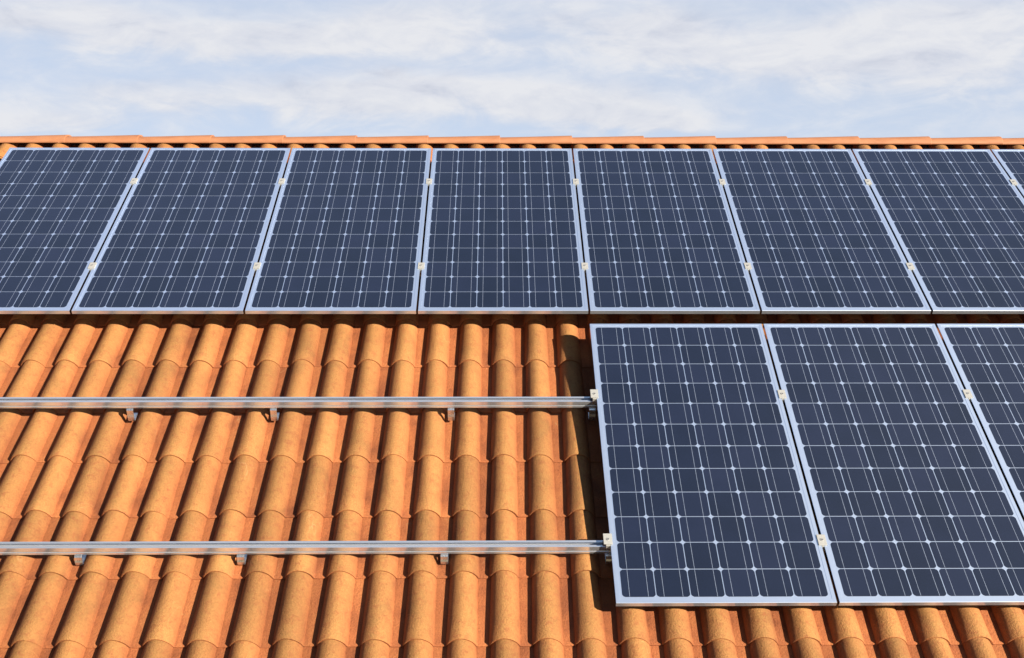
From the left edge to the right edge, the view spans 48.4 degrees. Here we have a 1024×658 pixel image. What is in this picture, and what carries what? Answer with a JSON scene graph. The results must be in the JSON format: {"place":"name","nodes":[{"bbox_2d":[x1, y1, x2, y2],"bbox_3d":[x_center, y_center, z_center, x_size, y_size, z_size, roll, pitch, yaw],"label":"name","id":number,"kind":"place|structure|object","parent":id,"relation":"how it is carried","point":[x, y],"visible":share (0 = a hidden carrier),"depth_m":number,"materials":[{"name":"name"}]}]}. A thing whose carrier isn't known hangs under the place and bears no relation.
{"place":"outdoors","nodes":[
{"label":"outdoors","id":0,"kind":"place"},
{"bbox_2d":[0,0,1023,137],"label":"sky","id":1,"kind":"structure","parent":0,"point":[146,68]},
{"label":"ground","id":2,"kind":"structure","parent":0,"visible":0},
{"bbox_2d":[0,135,1023,657],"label":"house","id":3,"kind":"structure","parent":2,"relation":"on","point":[82,475],"depth_m":5.84,"materials":[{"name":"ceramic"}]},
{"bbox_2d":[0,148,149,313],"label":"solar panel","id":4,"kind":"object","parent":3,"relation":"attached to","point":[60,209],"visible":1,"depth_m":7.51,"materials":[{"name":"blue glass"}]},
{"bbox_2d":[74,555,86,564],"bbox_3d":[-2.074,1.095,5.476,0.035,0.055,0.065,0,41,-1],"label":"roof hook","id":5,"kind":"object","parent":3,"relation":"attached to","point":[79,559],"visible":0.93,"depth_m":5.45,"materials":[{"name":"silver metal"}]},
{"bbox_2d":[88,262,96,271],"bbox_3d":[-2.602,-0.382,7.071,0.040,0.034,0.068,0,38,-1],"label":"panel clamp","id":6,"kind":"object","parent":3,"relation":"attached to","point":[92,265],"visible":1,"depth_m":7.06,"materials":[{"name":"metal"}]},
{"bbox_2d":[126,408,137,420],"bbox_3d":[-2.079,0.455,6.235,0.035,0.080,0.065,0,41,-1],"label":"roof hook","id":7,"kind":"object","parent":3,"relation":"attached to","point":[131,415],"visible":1,"depth_m":6.21,"materials":[{"name":"silver metal"}]},
{"bbox_2d":[130,178,137,185],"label":"panel clamp","id":8,"kind":"object","parent":3,"relation":"attached to","point":[133,180],"visible":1,"depth_m":7.87,"materials":[{"name":"metal"}]},
{"bbox_2d":[71,148,290,313],"bbox_3d":[-2.098,-0.700,7.490,1.006,0.024,1.959,0,38,-1],"label":"solar panel","id":9,"kind":"object","parent":3,"relation":"attached to","point":[188,232],"visible":1,"depth_m":7.35,"materials":[{"name":"blue"}]},
{"bbox_2d":[237,554,246,564],"bbox_3d":[-1.300,1.095,5.486,0.035,0.055,0.065,0,41,-1],"label":"roof hook","id":10,"kind":"object","parent":3,"relation":"attached to","point":[241,559],"visible":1,"depth_m":5.46,"materials":[{"name":"silver metal"}]},
{"bbox_2d":[253,262,260,270],"bbox_3d":[-1.584,-0.383,7.083,0.040,0.034,0.068,0,38,-1],"label":"panel clamp","id":11,"kind":"object","parent":3,"relation":"attached to","point":[256,266],"visible":1,"depth_m":7.07,"materials":[{"name":"metal"}]},
{"bbox_2d":[270,408,279,420],"bbox_3d":[-1.300,0.455,6.244,0.035,0.080,0.065,0,41,-1],"label":"roof hook","id":12,"kind":"object","parent":3,"relation":"attached to","point":[274,414],"visible":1,"depth_m":6.22,"materials":[{"name":"silver metal"}]},
{"bbox_2d":[278,178,284,185],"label":"panel clamp","id":13,"kind":"object","parent":3,"relation":"attached to","point":[281,181],"visible":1,"depth_m":7.88,"materials":[{"name":"metal"}]},
{"bbox_2d":[245,148,430,313],"bbox_3d":[-1.080,-0.701,7.503,1.006,0.024,1.959,0,38,-1],"label":"solar panel","id":14,"kind":"object","parent":3,"relation":"attached to","point":[345,233],"visible":1,"depth_m":7.36,"materials":[{"name":"blue"}]},
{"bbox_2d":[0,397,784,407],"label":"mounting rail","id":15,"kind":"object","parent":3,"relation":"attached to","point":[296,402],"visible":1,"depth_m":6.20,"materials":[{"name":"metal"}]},
{"bbox_2d":[590,389,598,401],"bbox_3d":[0.448,0.363,6.212,0.042,0.033,0.069,0,41,-1],"label":"end clamp","id":16,"kind":"object","parent":15,"relation":"attached to","point":[594,394],"visible":1,"depth_m":6.20,"materials":[{"name":"metal"}]},
{"bbox_2d":[777,390,786,400],"bbox_3d":[1.472,0.366,6.223,0.040,0.034,0.068,0,41,-1],"label":"panel clamp","id":17,"kind":"object","parent":15,"relation":"attached to","point":[782,394],"visible":1,"depth_m":6.21,"materials":[{"name":"metal"}]},
{"bbox_2d":[962,389,972,400],"bbox_3d":[2.490,0.364,6.237,0.040,0.034,0.068,0,41,-1],"label":"panel clamp","id":18,"kind":"object","parent":15,"relation":"attached to","point":[967,393],"visible":1,"depth_m":6.23,"materials":[{"name":"metal"}]},
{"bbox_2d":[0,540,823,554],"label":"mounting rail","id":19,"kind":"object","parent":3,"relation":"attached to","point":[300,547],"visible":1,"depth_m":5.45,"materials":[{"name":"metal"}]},
{"bbox_2d":[603,533,612,548],"bbox_3d":[0.458,1.014,5.452,0.042,0.033,0.069,0,41,-1],"label":"end clamp","id":20,"kind":"object","parent":19,"relation":"attached to","point":[607,539],"visible":1,"depth_m":5.44,"materials":[{"name":"metal"}]},
{"bbox_2d":[589,324,836,605],"bbox_3d":[0.966,0.615,5.930,1.006,0.024,1.959,0,41,-1],"label":"solar panel","id":21,"kind":"object","parent":19,"relation":"on","point":[707,500],"visible":1,"depth_m":5.77,"materials":[{"name":"blue"}]},
{"bbox_2d":[816,534,826,548],"bbox_3d":[1.481,1.020,5.459,0.040,0.034,0.068,0,41,-1],"label":"panel clamp","id":22,"kind":"object","parent":19,"relation":"attached to","point":[821,538],"visible":1,"depth_m":5.45,"materials":[{"name":"metal"}]},
{"bbox_2d":[763,324,1023,605],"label":"solar panel","id":23,"kind":"object","parent":19,"relation":"on","point":[912,501],"visible":1,"depth_m":5.81,"materials":[{"name":"blue"}]},
{"bbox_2d":[936,324,1023,520],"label":"solar panel","id":24,"kind":"object","parent":19,"relation":"attached to","point":[987,360],"visible":1,"depth_m":6.31,"materials":[{"name":"blue"}]},
{"bbox_2d":[418,262,424,272],"bbox_3d":[-0.565,-0.383,7.096,0.040,0.034,0.068,0,38,-1],"label":"panel clamp","id":25,"kind":"object","parent":3,"relation":"attached to","point":[420,265],"visible":1,"depth_m":7.08,"materials":[{"name":"metal"}]},
{"bbox_2d":[426,179,431,186],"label":"panel clamp","id":26,"kind":"object","parent":3,"relation":"attached to","point":[428,181],"visible":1,"depth_m":7.89,"materials":[{"name":"metal"}]},
{"bbox_2d":[441,554,448,563],"bbox_3d":[-0.326,1.094,5.497,0.035,0.055,0.065,0,41,-1],"label":"roof hook","id":27,"kind":"object","parent":3,"relation":"attached to","point":[444,558],"visible":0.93,"depth_m":5.47,"materials":[{"name":"silver metal"}]},
{"bbox_2d":[448,408,454,420],"bbox_3d":[-0.333,0.455,6.256,0.035,0.080,0.065,0,41,-1],"label":"roof hook","id":28,"kind":"object","parent":3,"relation":"attached to","point":[451,414],"visible":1,"depth_m":6.23,"materials":[{"name":"silver metal"}]},
{"bbox_2d":[418,148,587,313],"bbox_3d":[-0.061,-0.701,7.515,1.006,0.024,1.959,0,38,-1],"label":"solar panel","id":29,"kind":"object","parent":3,"relation":"attached to","point":[502,233],"visible":1,"depth_m":7.37,"materials":[{"name":"blue"}]},
{"bbox_2d":[573,179,578,187],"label":"panel clamp","id":30,"kind":"object","parent":3,"relation":"attached to","point":[575,181],"visible":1,"depth_m":7.90,"materials":[{"name":"metal"}]},
{"bbox_2d":[581,263,587,272],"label":"panel clamp","id":31,"kind":"object","parent":3,"relation":"attached to","point":[584,266],"visible":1,"depth_m":7.09,"materials":[{"name":"metal"}]},
{"bbox_2d":[588,408,595,419],"bbox_3d":[0.439,0.455,6.266,0.035,0.080,0.065,0,41,-1],"label":"roof hook","id":32,"kind":"object","parent":3,"relation":"attached to","point":[591,413],"visible":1,"depth_m":6.24,"materials":[{"name":"silver metal"}]},
{"bbox_2d":[605,553,611,563],"bbox_3d":[0.469,1.094,5.507,0.035,0.055,0.065,0,41,-1],"label":"roof hook","id":33,"kind":"object","parent":3,"relation":"attached to","point":[608,558],"visible":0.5,"depth_m":5.48,"materials":[{"name":"silver metal"}]},
{"bbox_2d":[573,149,759,313],"bbox_3d":[0.957,-0.701,7.528,1.006,0.024,1.959,0,38,-1],"label":"solar panel","id":34,"kind":"object","parent":3,"relation":"attached to","point":[659,233],"visible":1,"depth_m":7.38,"materials":[{"name":"blue"}]},
{"bbox_2d":[719,179,725,185],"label":"panel clamp","id":35,"kind":"object","parent":3,"relation":"attached to","point":[722,181],"visible":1,"depth_m":7.92,"materials":[{"name":"metal"}]},
{"bbox_2d":[744,263,751,271],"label":"panel clamp","id":36,"kind":"object","parent":3,"relation":"attached to","point":[748,266],"visible":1,"depth_m":7.10,"materials":[{"name":"metal"}]},
{"bbox_2d":[713,149,930,313],"bbox_3d":[1.975,-0.701,7.540,1.006,0.024,1.959,0,38,-1],"label":"solar panel","id":37,"kind":"object","parent":3,"relation":"attached to","point":[814,233],"visible":1,"depth_m":7.40,"materials":[{"name":"blue"}]},
{"bbox_2d":[864,179,871,186],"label":"panel clamp","id":38,"kind":"object","parent":3,"relation":"attached to","point":[868,181],"visible":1,"depth_m":7.93,"materials":[{"name":"metal"}]},
{"bbox_2d":[906,263,914,270],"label":"panel clamp","id":39,"kind":"object","parent":3,"relation":"attached to","point":[910,266],"visible":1,"depth_m":7.12,"materials":[{"name":"metal"}]},
{"bbox_2d":[852,149,1023,313],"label":"solar panel","id":40,"kind":"object","parent":3,"relation":"attached to","point":[954,218],"visible":1,"depth_m":7.54,"materials":[{"name":"blue"}]},
{"bbox_2d":[991,149,1023,197],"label":"solar panel","id":41,"kind":"object","parent":3,"relation":"attached to","point":[1011,162],"visible":1,"depth_m":8.17,"materials":[{"name":"blue"}]},
{"bbox_2d":[1009,179,1017,186],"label":"panel clamp","id":42,"kind":"object","parent":3,"relation":"attached to","point":[1013,182],"visible":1,"depth_m":7.94,"materials":[{"name":"metal"}]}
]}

